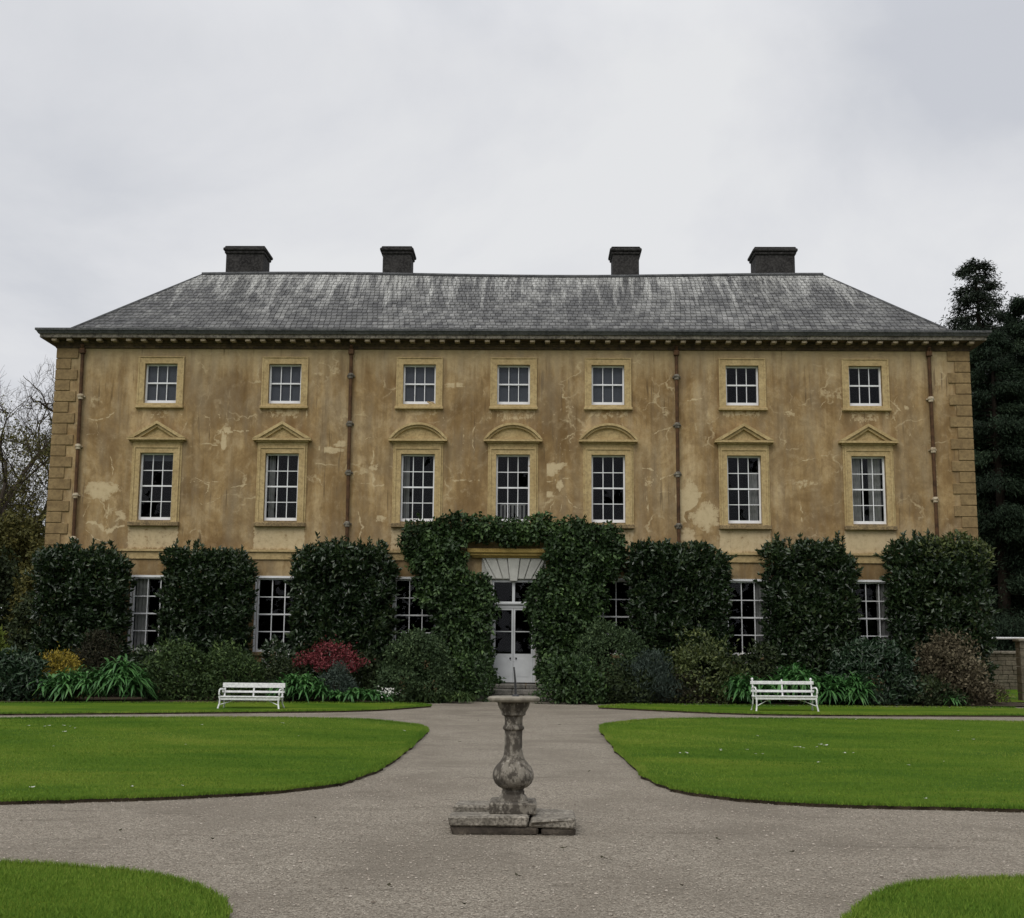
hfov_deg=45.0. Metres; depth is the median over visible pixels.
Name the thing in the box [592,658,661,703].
shrub
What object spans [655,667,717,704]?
shrub
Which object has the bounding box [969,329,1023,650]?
conifer tree
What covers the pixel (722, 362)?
window
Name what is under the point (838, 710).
grass verge
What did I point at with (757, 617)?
window
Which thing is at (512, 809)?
sundial
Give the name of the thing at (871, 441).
window
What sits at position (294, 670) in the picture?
shrub
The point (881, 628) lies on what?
window
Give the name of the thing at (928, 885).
lawn
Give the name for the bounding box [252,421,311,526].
window
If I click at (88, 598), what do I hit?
wall shrub
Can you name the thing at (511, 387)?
window
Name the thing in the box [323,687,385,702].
perennial
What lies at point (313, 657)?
shrub
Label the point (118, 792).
lawn
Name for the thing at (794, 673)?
perennial
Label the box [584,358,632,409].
window
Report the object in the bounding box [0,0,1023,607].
sky
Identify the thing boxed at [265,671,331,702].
perennial
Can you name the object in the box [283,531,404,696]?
wall shrub
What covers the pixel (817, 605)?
wall shrub
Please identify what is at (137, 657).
shrub
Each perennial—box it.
[28,664,114,701]
[83,654,160,700]
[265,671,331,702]
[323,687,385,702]
[366,685,396,701]
[402,689,480,702]
[717,672,780,703]
[763,662,820,702]
[795,670,884,705]
[934,693,966,705]
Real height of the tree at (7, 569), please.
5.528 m
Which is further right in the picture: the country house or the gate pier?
the gate pier
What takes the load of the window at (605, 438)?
in the country house
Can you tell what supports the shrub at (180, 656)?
on the planting bed at (115, 698)
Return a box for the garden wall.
[985,651,1023,689]
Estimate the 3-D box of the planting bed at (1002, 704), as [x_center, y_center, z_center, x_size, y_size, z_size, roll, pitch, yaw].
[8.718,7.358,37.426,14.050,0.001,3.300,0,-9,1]
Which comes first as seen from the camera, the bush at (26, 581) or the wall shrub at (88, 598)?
the wall shrub at (88, 598)
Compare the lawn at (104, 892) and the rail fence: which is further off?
the rail fence
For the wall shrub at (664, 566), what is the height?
5.297 m
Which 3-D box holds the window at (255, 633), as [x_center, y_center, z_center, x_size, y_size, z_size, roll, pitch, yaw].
[-7.554,5.045,39.844,1.660,2.550,0.270,0,-9,1]
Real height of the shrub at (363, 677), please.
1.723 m
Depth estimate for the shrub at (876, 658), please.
36.65 m
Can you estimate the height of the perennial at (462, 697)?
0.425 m
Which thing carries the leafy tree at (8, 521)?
on the gravel path
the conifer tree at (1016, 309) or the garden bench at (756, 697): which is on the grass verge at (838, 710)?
the garden bench at (756, 697)
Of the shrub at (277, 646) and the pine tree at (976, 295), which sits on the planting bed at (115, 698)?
the shrub at (277, 646)
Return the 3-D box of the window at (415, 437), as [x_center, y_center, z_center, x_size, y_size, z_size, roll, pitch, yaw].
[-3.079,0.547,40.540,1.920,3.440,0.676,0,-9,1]
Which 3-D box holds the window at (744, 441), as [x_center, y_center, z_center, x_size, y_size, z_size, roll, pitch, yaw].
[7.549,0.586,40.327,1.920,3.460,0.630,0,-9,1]
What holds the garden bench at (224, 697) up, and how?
on the grass verge at (51, 707)
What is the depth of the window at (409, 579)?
39.86 m
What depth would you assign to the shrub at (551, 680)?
35.79 m
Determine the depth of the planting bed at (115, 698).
35.47 m
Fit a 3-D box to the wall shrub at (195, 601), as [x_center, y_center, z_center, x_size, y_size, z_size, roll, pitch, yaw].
[-9.765,5.039,39.107,3.482,5.172,1.733,0,-9,1]
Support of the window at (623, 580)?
in the country house
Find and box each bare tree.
[0,361,54,568]
[0,395,52,540]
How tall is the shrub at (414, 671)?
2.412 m
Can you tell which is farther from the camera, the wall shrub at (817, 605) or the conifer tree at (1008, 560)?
the conifer tree at (1008, 560)
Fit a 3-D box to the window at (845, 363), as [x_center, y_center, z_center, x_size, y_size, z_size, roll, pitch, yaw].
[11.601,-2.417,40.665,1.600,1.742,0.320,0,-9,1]
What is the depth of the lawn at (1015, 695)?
43.17 m
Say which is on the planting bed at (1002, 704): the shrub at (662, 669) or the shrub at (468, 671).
the shrub at (662, 669)
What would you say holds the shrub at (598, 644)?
on the planting bed at (1002, 704)
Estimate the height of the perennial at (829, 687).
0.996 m
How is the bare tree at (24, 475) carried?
on the gravel path
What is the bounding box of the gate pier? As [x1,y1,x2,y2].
[1012,638,1023,700]
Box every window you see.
[127,421,186,525]
[127,575,169,654]
[135,356,184,407]
[251,576,300,655]
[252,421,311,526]
[259,357,308,408]
[388,422,447,527]
[391,577,436,642]
[394,357,442,408]
[484,423,542,527]
[489,357,537,409]
[579,423,637,528]
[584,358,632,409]
[586,578,632,657]
[714,423,773,529]
[718,358,767,410]
[726,579,770,659]
[838,424,898,530]
[841,359,891,410]
[851,580,891,642]
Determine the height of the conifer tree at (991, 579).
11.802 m
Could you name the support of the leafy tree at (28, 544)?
on the gravel path
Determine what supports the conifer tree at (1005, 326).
on the ground
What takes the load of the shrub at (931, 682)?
on the planting bed at (1002, 704)
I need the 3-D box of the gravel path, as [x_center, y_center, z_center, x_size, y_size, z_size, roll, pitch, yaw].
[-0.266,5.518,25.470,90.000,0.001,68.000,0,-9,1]
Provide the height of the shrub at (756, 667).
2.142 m
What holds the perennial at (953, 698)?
on the planting bed at (1002, 704)
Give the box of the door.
[467,548,564,701]
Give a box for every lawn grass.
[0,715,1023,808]
[0,858,1023,917]
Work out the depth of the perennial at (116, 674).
34.65 m
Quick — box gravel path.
[0,701,1023,917]
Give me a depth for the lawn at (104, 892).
7.92 m
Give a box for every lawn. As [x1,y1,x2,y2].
[0,718,427,804]
[0,862,224,917]
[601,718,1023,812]
[857,878,1023,917]
[993,689,1023,702]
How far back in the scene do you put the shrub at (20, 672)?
34.72 m
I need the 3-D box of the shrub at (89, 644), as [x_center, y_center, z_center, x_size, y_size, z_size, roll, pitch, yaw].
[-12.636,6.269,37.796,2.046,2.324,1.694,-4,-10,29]
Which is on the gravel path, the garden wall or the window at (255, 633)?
the garden wall
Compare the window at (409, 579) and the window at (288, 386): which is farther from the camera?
the window at (288, 386)
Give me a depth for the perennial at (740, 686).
36.23 m
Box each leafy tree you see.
[0,492,45,600]
[0,502,47,607]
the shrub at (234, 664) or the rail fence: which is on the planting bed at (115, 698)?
the shrub at (234, 664)
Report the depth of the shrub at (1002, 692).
37.17 m
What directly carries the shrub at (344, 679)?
on the planting bed at (115, 698)
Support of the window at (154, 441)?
in the country house
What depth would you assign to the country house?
40.69 m
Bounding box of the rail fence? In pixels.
[992,637,1023,638]
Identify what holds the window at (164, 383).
in the country house
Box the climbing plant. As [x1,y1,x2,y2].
[395,509,629,699]
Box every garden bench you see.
[217,683,284,708]
[750,678,818,710]
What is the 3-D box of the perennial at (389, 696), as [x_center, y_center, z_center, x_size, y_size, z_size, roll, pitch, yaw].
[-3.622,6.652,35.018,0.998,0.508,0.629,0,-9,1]
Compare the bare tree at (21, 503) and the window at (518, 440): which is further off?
the bare tree at (21, 503)
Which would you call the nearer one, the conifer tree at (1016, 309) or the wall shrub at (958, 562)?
the wall shrub at (958, 562)
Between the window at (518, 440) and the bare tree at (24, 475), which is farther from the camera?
the bare tree at (24, 475)
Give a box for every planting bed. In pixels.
[0,695,450,702]
[574,699,1023,705]
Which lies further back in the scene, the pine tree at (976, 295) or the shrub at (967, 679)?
the pine tree at (976, 295)
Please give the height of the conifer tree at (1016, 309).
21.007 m
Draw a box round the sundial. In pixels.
[448,667,575,835]
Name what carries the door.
in the country house
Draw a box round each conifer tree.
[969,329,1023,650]
[976,294,1023,597]
[987,402,1023,649]
[987,487,1023,632]
[993,308,1023,369]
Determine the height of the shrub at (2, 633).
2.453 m
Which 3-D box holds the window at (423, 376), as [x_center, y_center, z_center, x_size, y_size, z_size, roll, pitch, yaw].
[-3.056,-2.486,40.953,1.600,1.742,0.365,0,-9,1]
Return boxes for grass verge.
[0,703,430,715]
[599,705,1023,716]
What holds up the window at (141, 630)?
in the country house
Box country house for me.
[35,246,991,701]
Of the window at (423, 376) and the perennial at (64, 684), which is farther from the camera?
the window at (423, 376)
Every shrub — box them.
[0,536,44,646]
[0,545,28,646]
[0,626,18,678]
[0,644,57,700]
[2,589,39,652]
[24,536,136,694]
[30,641,86,700]
[70,627,127,696]
[113,643,164,696]
[136,636,217,700]
[148,537,259,695]
[189,636,268,700]
[249,634,302,696]
[252,650,318,700]
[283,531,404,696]
[292,634,375,700]
[317,658,359,702]
[348,647,387,699]
[367,624,457,703]
[450,645,496,701]
[528,643,612,704]
[559,617,654,701]
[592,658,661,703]
[611,642,690,703]
[620,536,737,699]
[654,621,754,703]
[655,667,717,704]
[729,638,785,702]
[752,530,864,700]
[821,632,935,705]
[872,528,1001,701]
[899,673,974,706]
[908,624,1001,705]
[977,679,1013,703]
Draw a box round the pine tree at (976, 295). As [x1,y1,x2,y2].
[935,257,1018,466]
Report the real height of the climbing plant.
6.403 m
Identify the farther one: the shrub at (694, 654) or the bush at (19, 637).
the bush at (19, 637)
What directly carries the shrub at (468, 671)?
on the gravel path

